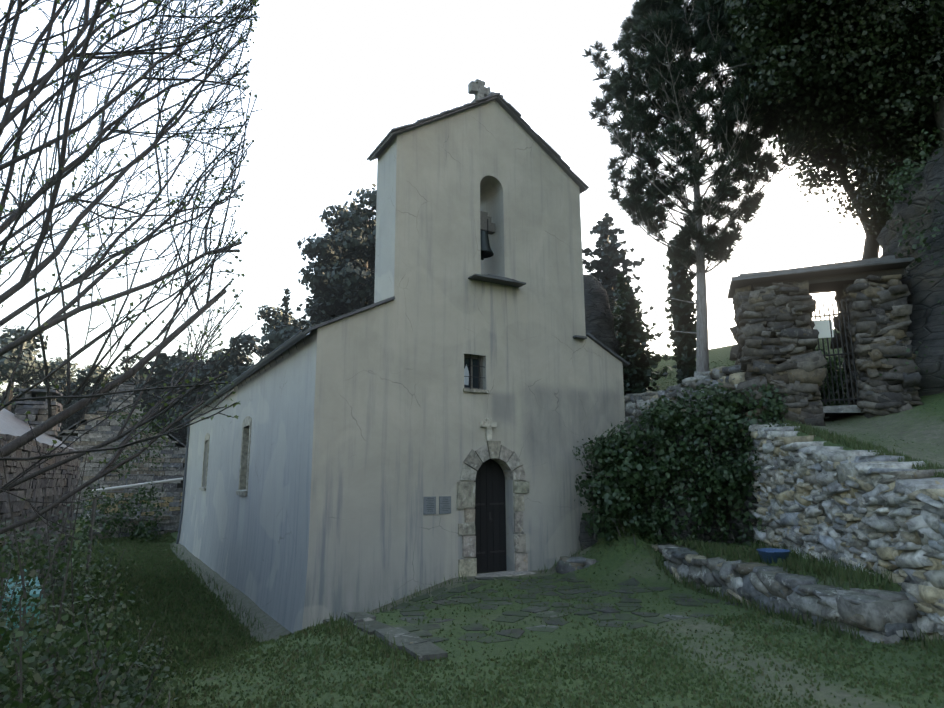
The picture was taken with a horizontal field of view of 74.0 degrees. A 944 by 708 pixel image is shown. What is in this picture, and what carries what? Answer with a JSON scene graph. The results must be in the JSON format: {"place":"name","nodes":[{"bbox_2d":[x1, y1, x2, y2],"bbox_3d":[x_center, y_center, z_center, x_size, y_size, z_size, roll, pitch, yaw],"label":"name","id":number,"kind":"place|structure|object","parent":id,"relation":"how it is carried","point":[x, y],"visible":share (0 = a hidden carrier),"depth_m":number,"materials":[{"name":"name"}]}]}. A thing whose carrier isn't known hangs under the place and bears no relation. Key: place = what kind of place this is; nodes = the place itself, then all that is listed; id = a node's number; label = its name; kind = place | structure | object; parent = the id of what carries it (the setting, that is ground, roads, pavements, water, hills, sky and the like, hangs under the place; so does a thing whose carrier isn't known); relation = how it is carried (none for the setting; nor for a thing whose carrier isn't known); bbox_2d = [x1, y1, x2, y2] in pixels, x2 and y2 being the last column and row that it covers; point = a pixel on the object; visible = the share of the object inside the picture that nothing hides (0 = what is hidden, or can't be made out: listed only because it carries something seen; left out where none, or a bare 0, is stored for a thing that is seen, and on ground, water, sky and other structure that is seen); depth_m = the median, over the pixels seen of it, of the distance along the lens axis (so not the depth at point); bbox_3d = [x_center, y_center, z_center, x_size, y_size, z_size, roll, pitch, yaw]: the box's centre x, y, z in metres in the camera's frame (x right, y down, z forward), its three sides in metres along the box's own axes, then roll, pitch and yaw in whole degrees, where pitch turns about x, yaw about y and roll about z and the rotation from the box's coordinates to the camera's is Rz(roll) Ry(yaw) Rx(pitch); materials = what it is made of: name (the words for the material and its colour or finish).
{"place":"outdoors","nodes":[
{"label":"outdoors","id":0,"kind":"place"},
{"bbox_2d":[92,478,182,491],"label":"pale beam","id":1,"kind":"structure","parent":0,"point":[139,484],"depth_m":28.45,"materials":[{"name":"grey wood"}]},
{"bbox_2d":[0,0,881,395],"label":"sky","id":2,"kind":"structure","parent":0,"point":[330,79],"materials":[{"name":"white"}]},
{"bbox_2d":[284,100,625,632],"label":"church facade","id":3,"kind":"structure","parent":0,"point":[390,430],"depth_m":12.20,"materials":[{"name":"beige paint"}]},
{"bbox_2d":[463,388,488,392],"bbox_3d":[0.042,0.728,12.219,0.560,0.060,0.200,6,-13,-30],"label":"window sill","id":4,"kind":"structure","parent":3,"relation":"attached to","point":[475,390],"depth_m":12.13,"materials":[{"name":"beige stone"}]},
{"bbox_2d":[480,211,494,234],"bbox_3d":[0.209,-2.842,13.464,0.620,0.420,0.160,6,-13,-30],"label":"bell yoke","id":5,"kind":"object","parent":3,"relation":"attached to","point":[484,216],"visible":0.43,"depth_m":13.44,"materials":[{"name":"grey wood"}]},
{"bbox_2d":[480,219,493,259],"bbox_3d":[0.201,-2.534,13.379,0.702,1.103,0.500,24,-27,-65],"label":"bell","id":6,"kind":"object","parent":5,"relation":"hanging from","point":[486,251],"depth_m":13.28,"materials":[{"name":"black metal"}]},
{"bbox_2d":[480,417,496,440],"bbox_3d":[0.322,1.455,12.144,0.330,0.440,0.076,6,-13,-30],"label":"cross","id":7,"kind":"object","parent":3,"relation":"attached to","point":[488,424],"depth_m":12.11,"materials":[{"name":"grey stone"}]},
{"bbox_2d":[464,364,468,384],"bbox_3d":[-0.132,0.406,12.338,0.180,0.420,0.001,6,-13,-30],"label":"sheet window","id":8,"kind":"structure","parent":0,"point":[466,379],"depth_m":12.35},
{"bbox_2d":[2,329,943,707],"bbox_3d":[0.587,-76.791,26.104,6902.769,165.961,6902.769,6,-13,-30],"label":"ground","id":9,"kind":"structure","parent":0,"point":[914,431],"depth_m":6.77,"materials":[{"name":"green plant"}]},
{"bbox_2d":[1,567,42,651],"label":"teal tarp","id":10,"kind":"object","parent":9,"relation":"on","point":[37,594],"visible":0.22,"depth_m":9.43,"materials":[{"name":"teal plastic"}]},
{"bbox_2d":[0,434,80,597],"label":"house walls","id":11,"kind":"structure","parent":9,"relation":"on","point":[59,482],"depth_m":12.56,"materials":[{"name":"grey stone"}]},
{"bbox_2d":[85,498,96,576],"bbox_3d":[-9.957,4.872,16.358,0.087,2.200,0.100,6,-13,-30],"label":"old post","id":12,"kind":"object","parent":9,"relation":"on","point":[92,522],"visible":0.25,"depth_m":16.38,"materials":[{"name":"brown wood"}]},
{"bbox_2d":[0,405,202,707],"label":"bush","id":13,"kind":"object","parent":9,"relation":"on","point":[33,652],"depth_m":4.26,"materials":[{"name":"green plant"}]},
{"bbox_2d":[53,384,185,519],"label":"house walls","id":14,"kind":"structure","parent":9,"relation":"on","point":[107,432],"depth_m":30.92,"materials":[{"name":"stone"}]},
{"bbox_2d":[0,382,185,453],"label":"hamlet roofs","id":15,"kind":"structure","parent":14,"relation":"on","point":[11,424],"depth_m":15.11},
{"bbox_2d":[15,392,62,436],"bbox_3d":[-11.321,1.581,16.371,1.029,1.110,1.070,6,-13,-30],"label":"house chimney","id":16,"kind":"object","parent":15,"relation":"on","point":[38,415],"visible":0.58,"depth_m":16.01,"materials":[{"name":"grey stone"}]},
{"bbox_2d":[58,408,184,534],"bbox_3d":[-17.515,4.965,26.749,10.643,6.688,25.154,6,-13,-30],"label":"bush","id":17,"kind":"object","parent":9,"relation":"on","point":[179,485],"visible":0.02,"depth_m":30.85,"materials":[{"name":"green plant"}]},
{"bbox_2d":[0,0,262,543],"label":"bare tree","id":18,"kind":"object","parent":9,"relation":"on","point":[153,413],"visible":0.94,"depth_m":3.51,"materials":[{"name":"brown plant"}]},
{"bbox_2d":[81,492,181,538],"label":"stone wall","id":19,"kind":"structure","parent":9,"relation":"on","point":[172,526],"depth_m":28.05,"materials":[{"name":"stone"}]},
{"bbox_2d":[97,474,153,493],"bbox_3d":[-15.841,5.938,28.704,2.238,0.900,0.036,6,-13,-30],"label":"old railing","id":20,"kind":"object","parent":19,"relation":"on","point":[125,491],"visible":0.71,"depth_m":28.73,"materials":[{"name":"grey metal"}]},
{"bbox_2d":[179,340,301,626],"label":"side wall","id":21,"kind":"structure","parent":9,"relation":"on","point":[242,544],"depth_m":14.13,"materials":[{"name":"white paint"}]},
{"bbox_2d":[199,416,251,495],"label":"window surrounds","id":22,"kind":"object","parent":21,"relation":"attached to","point":[244,460],"visible":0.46,"depth_m":15.48,"materials":[{"name":"grey stone"}]},
{"bbox_2d":[176,330,309,543],"bbox_3d":[-7.208,3.581,17.640,0.260,5.094,17.600,6,-13,-30],"label":"zinc gutter","id":23,"kind":"object","parent":21,"relation":"attached to","point":[288,343],"visible":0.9,"depth_m":15.57,"materials":[{"name":"grey metal"}]},
{"bbox_2d":[423,496,450,514],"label":"plaques","id":24,"kind":"object","parent":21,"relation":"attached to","point":[442,507],"visible":0.86,"depth_m":11.34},
{"bbox_2d":[426,498,449,510],"bbox_3d":[-0.611,2.724,11.345,0.500,0.233,0.002,6,-13,-30],"label":"plaque lettering","id":25,"kind":"object","parent":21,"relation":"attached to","point":[441,503],"visible":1,"depth_m":11.31,"materials":[{"name":"grey"}]},
{"bbox_2d":[302,92,629,366],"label":"slate roofs","id":26,"kind":"structure","parent":21,"relation":"on","point":[539,140],"depth_m":13.43,"materials":[{"name":"grey stone"}]},
{"bbox_2d":[468,79,490,101],"bbox_3d":[0.169,-5.847,14.073,0.498,0.580,0.302,6,-13,-30],"label":"stone cross","id":27,"kind":"object","parent":26,"relation":"on","point":[477,89],"visible":0.69,"depth_m":14.01,"materials":[{"name":"stone"}]},
{"bbox_2d":[464,355,482,389],"bbox_3d":[-0.016,0.378,12.383,0.500,0.690,0.050,6,-13,-30],"label":"window frame","id":28,"kind":"object","parent":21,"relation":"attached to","point":[480,370],"visible":0.54,"depth_m":12.45,"materials":[{"name":"wood"}]},
{"bbox_2d":[464,358,478,387],"bbox_3d":[-0.031,0.383,12.409,0.500,0.690,0.001,6,-13,-30],"label":"window glass","id":29,"kind":"object","parent":28,"relation":"in","point":[475,363],"depth_m":12.44,"materials":[{"name":"glass"}]},
{"bbox_2d":[464,355,483,388],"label":"window bars","id":30,"kind":"object","parent":28,"relation":"attached to","point":[470,376],"depth_m":12.27,"materials":[{"name":"black metal"}]},
{"bbox_2d":[457,441,535,577],"bbox_3d":[0.438,2.952,11.904,1.624,2.585,0.631,6,-13,-30],"label":"door surround","id":31,"kind":"object","parent":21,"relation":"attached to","point":[466,491],"visible":0.65,"depth_m":11.89,"materials":[{"name":"grey stone"}]},
{"bbox_2d":[474,459,506,572],"bbox_3d":[0.291,3.140,12.141,0.910,2.250,0.012,6,-13,-30],"label":"door","id":32,"kind":"structure","parent":31,"relation":"in","point":[490,488],"depth_m":12.18,"materials":[{"name":"black wood"}]},
{"bbox_2d":[475,503,505,553],"bbox_3d":[0.299,3.359,12.087,0.830,0.935,0.024,6,-13,-30],"label":"door hardware","id":33,"kind":"object","parent":32,"relation":"attached to","point":[489,519],"depth_m":12.15,"materials":[{"name":"black metal"}]},
{"bbox_2d":[468,274,586,339],"bbox_3d":[1.002,-0.906,13.496,2.930,1.062,1.305,6,-13,-30],"label":"stone ledge","id":34,"kind":"object","parent":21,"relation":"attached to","point":[490,278],"visible":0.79,"depth_m":12.72,"materials":[{"name":"grey stone"}]},
{"bbox_2d":[0,183,663,445],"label":"trees","id":35,"kind":"object","parent":9,"relation":"on","point":[335,278],"depth_m":35.25,"materials":[{"name":"green plant"}]},
{"bbox_2d":[323,612,447,660],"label":"stone slab","id":36,"kind":"structure","parent":9,"relation":"on","point":[424,648],"depth_m":6.93,"materials":[{"name":"stone"}]},
{"bbox_2d":[371,571,741,642],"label":"flagstones","id":37,"kind":"object","parent":9,"relation":"on","point":[653,618],"visible":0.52,"depth_m":8.65,"materials":[{"name":"grey stone"}]},
{"bbox_2d":[578,509,611,550],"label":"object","id":38,"kind":"structure","parent":9,"relation":"on","point":[586,540],"depth_m":12.40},
{"bbox_2d":[583,274,619,354],"bbox_3d":[3.513,1.545,19.255,1.945,8.330,2.653,6,-13,-30],"label":"rock","id":39,"kind":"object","parent":9,"relation":"on","point":[599,320],"depth_m":18.89,"materials":[{"name":"grey stone"}]},
{"bbox_2d":[618,416,650,471],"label":"outcrop bank","id":40,"kind":"structure","parent":9,"relation":"on","point":[632,420],"depth_m":13.75,"materials":[{"name":"grey stone"}]},
{"bbox_2d":[611,235,695,395],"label":"conifers","id":41,"kind":"object","parent":9,"relation":"on","point":[641,360],"depth_m":18.55,"materials":[{"name":"green plant"}]},
{"bbox_2d":[615,421,724,542],"bbox_3d":[4.041,3.056,12.584,2.018,3.659,2.700,6,-13,-30],"label":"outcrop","id":42,"kind":"object","parent":9,"relation":"on","point":[681,513],"visible":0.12,"depth_m":11.48,"materials":[{"name":"green plant"}]},
{"bbox_2d":[579,0,824,371],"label":"pine","id":43,"kind":"object","parent":9,"relation":"on","point":[615,87],"depth_m":15.12,"materials":[{"name":"green plant"}]},
{"bbox_2d":[711,422,758,544],"bbox_3d":[4.849,2.604,11.970,1.113,2.788,1.956,6,-13,-30],"label":"ivy","id":44,"kind":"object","parent":9,"relation":"on","point":[730,521],"depth_m":11.24,"materials":[{"name":"green plant"}]},
{"bbox_2d":[555,544,926,643],"bbox_3d":[3.713,3.525,9.332,2.353,0.941,6.310,4,-12,-21],"label":"stone ledge","id":45,"kind":"object","parent":9,"relation":"on","point":[885,616],"visible":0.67,"depth_m":7.82,"materials":[{"name":"grey stone"}]},
{"bbox_2d":[572,127,943,545],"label":"ivy","id":46,"kind":"object","parent":9,"relation":"on","point":[666,418],"depth_m":11.48,"materials":[{"name":"green plant"}]},
{"bbox_2d":[756,548,790,563],"bbox_3d":[4.282,2.866,8.889,0.436,0.165,0.441,1,-11,-8],"label":"blue basin","id":47,"kind":"object","parent":9,"relation":"on","point":[770,554],"visible":0.71,"depth_m":8.77,"materials":[{"name":"plastic"}]},
{"bbox_2d":[624,365,943,640],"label":"stone walls","id":48,"kind":"structure","parent":9,"relation":"on","point":[868,509],"depth_m":8.17,"materials":[{"name":"grey stone"}]},
{"bbox_2d":[729,280,908,425],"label":"gate pillars","id":49,"kind":"structure","parent":9,"relation":"on","point":[774,333],"depth_m":11.49,"materials":[{"name":"grey stone"}]},
{"bbox_2d":[751,268,904,293],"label":"gate lintel","id":50,"kind":"structure","parent":49,"relation":"on","point":[826,283],"depth_m":11.67,"materials":[{"name":"grey stone"}]},
{"bbox_2d":[727,255,914,298],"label":"gate roof slates","id":51,"kind":"object","parent":50,"relation":"on","point":[854,266],"visible":0.59,"depth_m":11.50,"materials":[{"name":"grey stone"}]},
{"bbox_2d":[811,298,860,403],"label":"iron gate","id":52,"kind":"structure","parent":49,"relation":"attached to","point":[838,354],"depth_m":11.48,"materials":[{"name":"black metal"}]},
{"bbox_2d":[813,319,833,337],"bbox_3d":[6.530,-0.467,11.654,0.008,0.340,0.320,30,-32,-69],"label":"gate sign","id":53,"kind":"object","parent":52,"relation":"attached to","point":[822,327],"visible":0.79,"depth_m":11.64,"materials":[{"name":"white metal"}]},
{"bbox_2d":[713,0,943,258],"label":"oak","id":54,"kind":"object","parent":9,"relation":"on","point":[907,36],"depth_m":13.09,"materials":[{"name":"green plant"}]},
{"bbox_2d":[823,405,863,416],"bbox_3d":[6.775,1.063,11.701,0.916,0.178,1.051,30,-32,-69],"label":"gate step","id":55,"kind":"object","parent":9,"relation":"on","point":[829,411],"visible":0.36,"depth_m":11.30,"materials":[{"name":"grey stone"}]},
{"bbox_2d":[876,146,943,396],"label":"rock face","id":56,"kind":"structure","parent":9,"relation":"on","point":[926,326],"depth_m":11.26},
{"bbox_2d":[830,274,923,417],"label":"gate pier","id":57,"kind":"structure","parent":0,"point":[879,319],"depth_m":11.02,"materials":[{"name":"grey stone"}]}
]}

